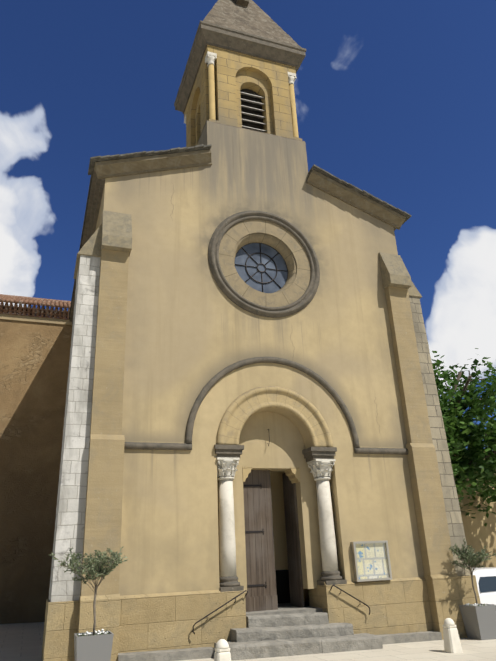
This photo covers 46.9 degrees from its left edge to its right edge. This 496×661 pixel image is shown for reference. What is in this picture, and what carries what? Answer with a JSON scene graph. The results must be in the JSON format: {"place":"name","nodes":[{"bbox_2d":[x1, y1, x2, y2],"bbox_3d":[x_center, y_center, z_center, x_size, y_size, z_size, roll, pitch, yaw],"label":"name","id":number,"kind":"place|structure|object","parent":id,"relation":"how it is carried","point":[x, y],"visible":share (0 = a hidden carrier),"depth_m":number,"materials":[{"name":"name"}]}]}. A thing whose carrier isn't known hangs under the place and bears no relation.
{"place":"outdoors","nodes":[
{"label":"outdoors","id":0,"kind":"place"},
{"bbox_2d":[70,170,395,323],"bbox_3d":[-3.600,0.647,26.912,9.400,0.330,24.000,5,-23,-19],"label":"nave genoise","id":1,"kind":"object","parent":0,"point":[96,193],"visible":0.08,"depth_m":16.46,"materials":[{"name":"beige stone"}]},
{"bbox_2d":[68,147,407,319],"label":"roof","id":2,"kind":"structure","parent":1,"relation":"on","point":[161,153],"depth_m":16.64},
{"bbox_2d":[0,622,495,660],"bbox_3d":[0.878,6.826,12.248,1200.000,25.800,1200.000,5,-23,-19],"label":"ground","id":3,"kind":"structure","parent":0,"point":[21,641],"depth_m":11.75,"materials":[{"name":"stone"}]},
{"bbox_2d":[0,314,72,623],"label":"transept wall","id":4,"kind":"structure","parent":3,"relation":"on","point":[34,359],"depth_m":21.72,"materials":[{"name":"beige paint"}]},
{"bbox_2d":[0,294,70,319],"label":"tiled roof","id":5,"kind":"structure","parent":4,"relation":"on","point":[24,310],"depth_m":23.71,"materials":[{"name":"brown tile"}]},
{"bbox_2d":[52,547,127,660],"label":"olive planter","id":6,"kind":"object","parent":3,"relation":"on","point":[94,645],"visible":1,"depth_m":9.54,"materials":[{"name":"grey"}]},
{"bbox_2d":[95,199,101,230],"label":"nave walls","id":7,"kind":"structure","parent":3,"relation":"on","point":[98,223],"depth_m":16.07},
{"bbox_2d":[88,144,411,224],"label":"rake tiles","id":8,"kind":"object","parent":7,"relation":"on","point":[210,145],"visible":0.25,"depth_m":15.93,"materials":[{"name":"grey stone"}]},
{"bbox_2d":[214,639,230,660],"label":"bollard","id":9,"kind":"object","parent":3,"relation":"on","point":[222,650],"visible":1,"depth_m":8.97,"materials":[{"name":"stone"}]},
{"bbox_2d":[41,224,480,660],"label":"corner buttresses","id":10,"kind":"structure","parent":3,"relation":"on","point":[61,616],"depth_m":12.78,"materials":[{"name":"stone"}]},
{"bbox_2d":[78,573,467,660],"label":"plinth","id":11,"kind":"structure","parent":3,"relation":"on","point":[150,627],"depth_m":12.04,"materials":[{"name":"stone"}]},
{"bbox_2d":[100,121,423,595],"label":"facade wall","id":12,"kind":"structure","parent":11,"relation":"on","point":[192,329],"depth_m":14.51,"materials":[{"name":"paint"}]},
{"bbox_2d":[94,149,405,229],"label":"gable cornice","id":13,"kind":"structure","parent":12,"relation":"attached to","point":[199,158],"depth_m":16.07,"materials":[{"name":"grey stone"}]},
{"bbox_2d":[197,120,304,144],"bbox_3d":[-0.242,-5.491,18.809,3.200,0.070,3.200,5,-23,-19],"label":"ledge","id":14,"kind":"object","parent":12,"relation":"on","point":[246,129],"visible":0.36,"depth_m":17.41,"materials":[{"name":"grey stone"}]},
{"bbox_2d":[184,45,295,146],"bbox_3d":[-0.306,-6.906,19.376,3.040,3.120,3.120,5,-23,-19],"label":"tower shaft","id":15,"kind":"object","parent":14,"relation":"on","point":[235,73],"visible":0.54,"depth_m":18.25,"materials":[{"name":"beige stone"}]},
{"bbox_2d":[200,92,265,131],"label":"louvers","id":16,"kind":"object","parent":15,"relation":"in","point":[251,108],"visible":0.31,"depth_m":18.14,"materials":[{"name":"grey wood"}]},
{"bbox_2d":[174,20,305,113],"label":"tower cornice","id":17,"kind":"structure","parent":15,"relation":"on","point":[223,37],"depth_m":18.65,"materials":[{"name":"grey stone"}]},
{"bbox_2d":[203,0,301,47],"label":"tower roof","id":18,"kind":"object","parent":17,"relation":"on","point":[250,17],"visible":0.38,"depth_m":19.45,"materials":[{"name":"grey stone"}]},
{"bbox_2d":[184,51,301,140],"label":"tower columns","id":19,"kind":"structure","parent":15,"relation":"attached to","point":[210,58],"depth_m":18.00,"materials":[{"name":"beige stone"}]},
{"bbox_2d":[240,89,263,131],"bbox_3d":[-0.309,-6.952,19.395,2.140,2.820,2.200,5,-23,-19],"label":"belfry opening","id":20,"kind":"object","parent":15,"relation":"in","point":[251,118],"visible":0.07,"depth_m":18.34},
{"bbox_2d":[208,211,319,317],"bbox_3d":[0.441,-1.822,15.841,3.280,3.280,0.470,5,-23,-19],"label":"round window frame","id":21,"kind":"object","parent":12,"relation":"attached to","point":[292,295],"visible":1,"depth_m":15.75,"materials":[{"name":"beige stone"}]},
{"bbox_2d":[235,243,287,292],"bbox_3d":[0.373,-1.749,16.016,1.720,1.720,0.047,5,-23,-19],"label":"oculus window","id":22,"kind":"structure","parent":21,"relation":"in","point":[261,267],"depth_m":16.02,"materials":[{"name":"blue glass"}]},
{"bbox_2d":[124,357,407,454],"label":"arched molding","id":23,"kind":"structure","parent":12,"relation":"attached to","point":[207,387],"depth_m":14.44,"materials":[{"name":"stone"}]},
{"bbox_2d":[80,210,454,595],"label":"buttresses","id":24,"kind":"structure","parent":12,"relation":"attached to","point":[103,515],"depth_m":13.88,"materials":[{"name":"stone"}]},
{"bbox_2d":[243,467,299,483],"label":"door corbels","id":25,"kind":"object","parent":12,"relation":"attached to","point":[293,474],"visible":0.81,"depth_m":14.21,"materials":[{"name":"beige stone"}]},
{"bbox_2d":[216,386,332,446],"bbox_3d":[0.674,2.099,14.107,3.041,1.522,0.117,5,-23,-19],"label":"archivolt","id":26,"kind":"object","parent":12,"relation":"attached to","point":[241,409],"visible":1,"depth_m":14.21,"materials":[{"name":"stone"}]},
{"bbox_2d":[214,444,336,461],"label":"column imposts","id":27,"kind":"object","parent":12,"relation":"attached to","point":[235,451],"depth_m":14.06,"materials":[{"name":"stone"}]},
{"bbox_2d":[351,540,391,581],"bbox_3d":[2.920,5.448,13.532,0.940,0.870,0.130,5,-23,-19],"label":"notice board","id":28,"kind":"object","parent":12,"relation":"attached to","point":[371,560],"visible":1,"depth_m":13.51,"materials":[{"name":"beige paper"}]},
{"bbox_2d":[192,584,369,633],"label":"handrails","id":29,"kind":"object","parent":11,"relation":"on","point":[247,592],"visible":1,"depth_m":12.15,"materials":[{"name":"grey metal"}]},
{"bbox_2d":[217,457,346,591],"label":"columns","id":30,"kind":"structure","parent":11,"relation":"on","point":[321,470],"depth_m":13.21,"materials":[{"name":"stone"}]},
{"bbox_2d":[246,471,322,614],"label":"vestibule walls","id":31,"kind":"structure","parent":11,"relation":"on","point":[280,553],"depth_m":15.31,"materials":[{"name":"beige"}]},
{"bbox_2d":[243,470,303,611],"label":"door leaves","id":32,"kind":"object","parent":31,"relation":"on","point":[261,595],"visible":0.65,"depth_m":13.74,"materials":[{"name":"brown wood"}]},
{"bbox_2d":[214,612,382,660],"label":"entrance steps","id":33,"kind":"structure","parent":3,"relation":"on","point":[274,635],"depth_m":11.83,"materials":[{"name":"stone"}]},
{"bbox_2d":[443,618,462,652],"bbox_3d":[4.066,6.120,11.443,0.274,0.662,0.274,5,-23,-19],"label":"bollard","id":34,"kind":"object","parent":3,"relation":"on","point":[452,643],"visible":0.83,"depth_m":11.36,"materials":[{"name":"stone"}]},
{"bbox_2d":[432,348,495,525],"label":"tree","id":35,"kind":"object","parent":3,"relation":"on","point":[474,460],"visible":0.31,"depth_m":19.42,"materials":[{"name":"green plant"}]},
{"bbox_2d":[449,538,495,639],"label":"olive planter","id":36,"kind":"object","parent":3,"relation":"on","point":[479,620],"visible":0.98,"depth_m":13.24,"materials":[{"name":"grey"}]},
{"bbox_2d":[455,455,495,567],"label":"back wall","id":37,"kind":"structure","parent":3,"relation":"on","point":[479,535],"depth_m":23.08,"materials":[{"name":"paint"}]},
{"bbox_2d":[472,567,495,604],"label":"van","id":38,"kind":"object","parent":3,"relation":"on","point":[486,581],"visible":0.1,"depth_m":15.16,"materials":[{"name":"white metal"}]},
{"bbox_2d":[0,0,495,447],"label":"sky","id":39,"kind":"structure","parent":0,"point":[395,100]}
]}

